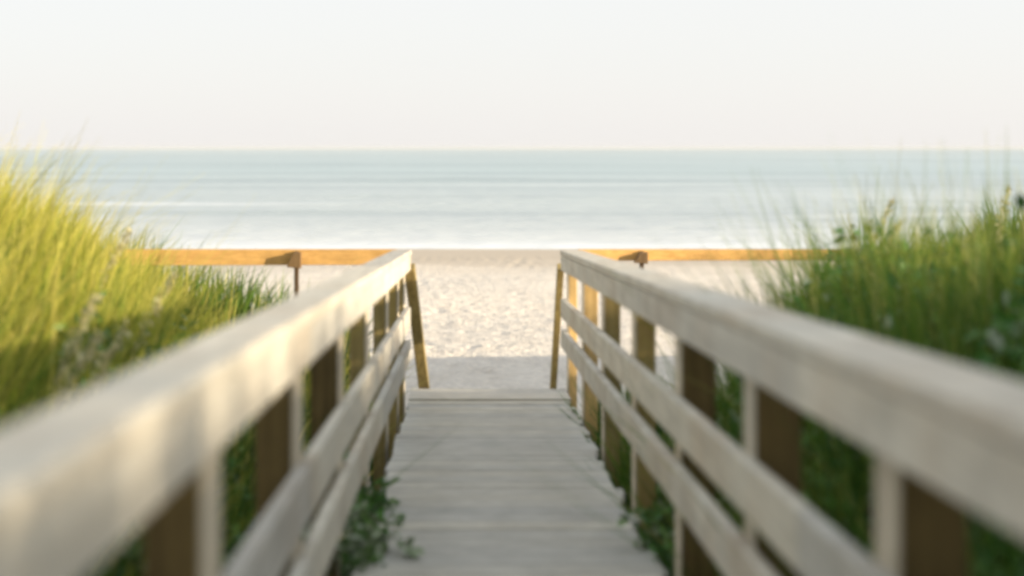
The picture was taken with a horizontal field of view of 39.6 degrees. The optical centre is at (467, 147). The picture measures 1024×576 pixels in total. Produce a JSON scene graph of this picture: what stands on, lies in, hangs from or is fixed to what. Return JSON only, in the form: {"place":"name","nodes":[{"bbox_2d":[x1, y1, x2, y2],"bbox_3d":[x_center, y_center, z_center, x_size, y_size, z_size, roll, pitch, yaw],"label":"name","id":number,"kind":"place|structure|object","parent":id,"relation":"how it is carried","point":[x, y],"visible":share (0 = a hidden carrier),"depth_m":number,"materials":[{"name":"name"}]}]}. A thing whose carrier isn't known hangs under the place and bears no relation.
{"place":"outdoors","nodes":[
{"label":"outdoors","id":0,"kind":"place"},
{"bbox_2d":[3,164,434,416],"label":"grass","id":1,"kind":"structure","parent":0,"point":[249,292],"depth_m":12.88,"materials":[{"name":"green plant"}]},
{"bbox_2d":[0,110,456,575],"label":"dune grass","id":2,"kind":"structure","parent":0,"point":[48,279],"depth_m":6.18,"materials":[{"name":"green plant"}]},
{"bbox_2d":[157,249,834,494],"bbox_3d":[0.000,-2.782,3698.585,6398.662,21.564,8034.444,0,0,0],"label":"beach","id":3,"kind":"structure","parent":0,"point":[487,316],"depth_m":23.34,"materials":[{"name":"beige sand"}]},
{"bbox_2d":[52,294,101,402],"bbox_3d":[-1.423,1.054,5.023,0.280,1.084,0.080,0,0,0],"label":"seed stalk","id":4,"kind":"object","parent":3,"relation":"on","point":[90,309],"visible":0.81,"depth_m":5.02,"materials":[{"name":"beige plant"}]},
{"bbox_2d":[51,329,105,405],"bbox_3d":[-1.354,1.108,4.667,0.340,1.032,0.080,0,0,0],"label":"seed stalk","id":5,"kind":"object","parent":3,"relation":"on","point":[91,351],"visible":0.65,"depth_m":4.67,"materials":[{"name":"beige plant"}]},
{"bbox_2d":[85,319,130,389],"bbox_3d":[-1.348,1.131,5.064,0.300,1.054,0.081,0,0,0],"label":"seed stalk","id":6,"kind":"object","parent":3,"relation":"on","point":[108,355],"visible":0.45,"depth_m":5.06,"materials":[{"name":"beige plant"}]},
{"bbox_2d":[97,227,132,292],"bbox_3d":[-1.791,0.826,7.023,0.284,0.878,0.085,0,0,0],"label":"seed stalk","id":7,"kind":"object","parent":3,"relation":"on","point":[119,246],"visible":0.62,"depth_m":7.02,"materials":[{"name":"beige plant"}]},
{"bbox_2d":[129,270,178,369],"bbox_3d":[-1.381,1.077,6.009,0.325,1.124,0.084,0,0,0],"label":"seed stalk","id":8,"kind":"object","parent":3,"relation":"on","point":[167,288],"visible":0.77,"depth_m":6.01,"materials":[{"name":"beige plant"}]},
{"bbox_2d":[0,290,372,575],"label":"ground cover","id":9,"kind":"object","parent":3,"relation":"on","point":[240,537],"visible":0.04,"depth_m":5.65,"materials":[{"name":"green plant"}]},
{"bbox_2d":[100,249,396,294],"bbox_3d":[-3.093,1.712,11.623,5.050,1.809,0.154,0,0,-8],"label":"beam fence","id":10,"kind":"object","parent":3,"relation":"on","point":[296,259],"visible":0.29,"depth_m":11.84,"materials":[{"name":"orange wood"}]},
{"bbox_2d":[302,492,424,575],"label":"leafy plant","id":11,"kind":"object","parent":3,"relation":"on","point":[375,538],"visible":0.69,"depth_m":5.17,"materials":[{"name":"green plant"}]},
{"bbox_2d":[344,473,400,545],"bbox_3d":[-0.472,1.644,6.029,0.375,0.630,0.517,0,0,0],"label":"leafy plant","id":12,"kind":"object","parent":3,"relation":"on","point":[378,500],"visible":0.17,"depth_m":5.97,"materials":[{"name":"green plant"}]},
{"bbox_2d":[352,389,667,575],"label":"boardwalk","id":13,"kind":"structure","parent":3,"relation":"on","point":[473,502],"depth_m":6.37,"materials":[{"name":"grey wood"}]},
{"bbox_2d":[0,250,429,575],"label":"railing","id":14,"kind":"object","parent":13,"relation":"attached to","point":[92,478],"visible":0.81,"depth_m":2.58,"materials":[{"name":"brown wood"}]},
{"bbox_2d":[550,250,1023,575],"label":"railing","id":15,"kind":"object","parent":13,"relation":"attached to","point":[942,438],"visible":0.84,"depth_m":3.26,"materials":[{"name":"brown wood"}]},
{"bbox_2d":[617,484,718,575],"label":"leafy plant","id":16,"kind":"object","parent":3,"relation":"on","point":[643,515],"visible":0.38,"depth_m":5.34,"materials":[{"name":"green plant"}]},
{"bbox_2d":[335,128,1023,575],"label":"dune grass","id":17,"kind":"structure","parent":3,"relation":"on","point":[973,310],"depth_m":4.92,"materials":[{"name":"green plant"}]},
{"bbox_2d":[578,249,950,268],"bbox_3d":[3.278,1.757,12.580,4.831,1.800,0.155,0,0,-15],"label":"beam fence","id":18,"kind":"object","parent":3,"relation":"on","point":[641,257],"visible":0.23,"depth_m":12.25,"materials":[{"name":"orange wood"}]},
{"bbox_2d":[620,193,1023,575],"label":"ground cover","id":19,"kind":"object","parent":3,"relation":"on","point":[1015,328],"visible":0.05,"depth_m":4.57,"materials":[{"name":"green plant"}]},
{"bbox_2d":[865,196,894,255],"bbox_3d":[2.130,0.800,7.508,0.254,1.102,0.083,0,0,13],"label":"seed stalk","id":20,"kind":"object","parent":3,"relation":"on","point":[887,206],"visible":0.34,"depth_m":7.50,"materials":[{"name":"beige plant"}]},
{"bbox_2d":[884,220,903,252],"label":"seed stalk","id":21,"kind":"object","parent":3,"relation":"on","point":[896,227],"visible":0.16,"depth_m":6.90,"materials":[{"name":"beige plant"}]},
{"bbox_2d":[993,184,1011,253],"bbox_3d":[2.772,0.680,7.402,0.118,0.987,0.098,0,0,37],"label":"seed stalk","id":22,"kind":"object","parent":3,"relation":"on","point":[1001,200],"visible":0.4,"depth_m":7.40,"materials":[{"name":"beige plant"}]},
{"bbox_2d":[0,148,1023,248],"bbox_3d":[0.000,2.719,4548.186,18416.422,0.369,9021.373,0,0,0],"label":"sea","id":23,"kind":"structure","parent":0,"point":[494,198],"depth_m":90.52,"materials":[{"name":"liquid"}]},
{"bbox_2d":[0,0,1023,147],"label":"sky","id":24,"kind":"structure","parent":0,"point":[142,73],"materials":[{"name":"white"}]}
]}

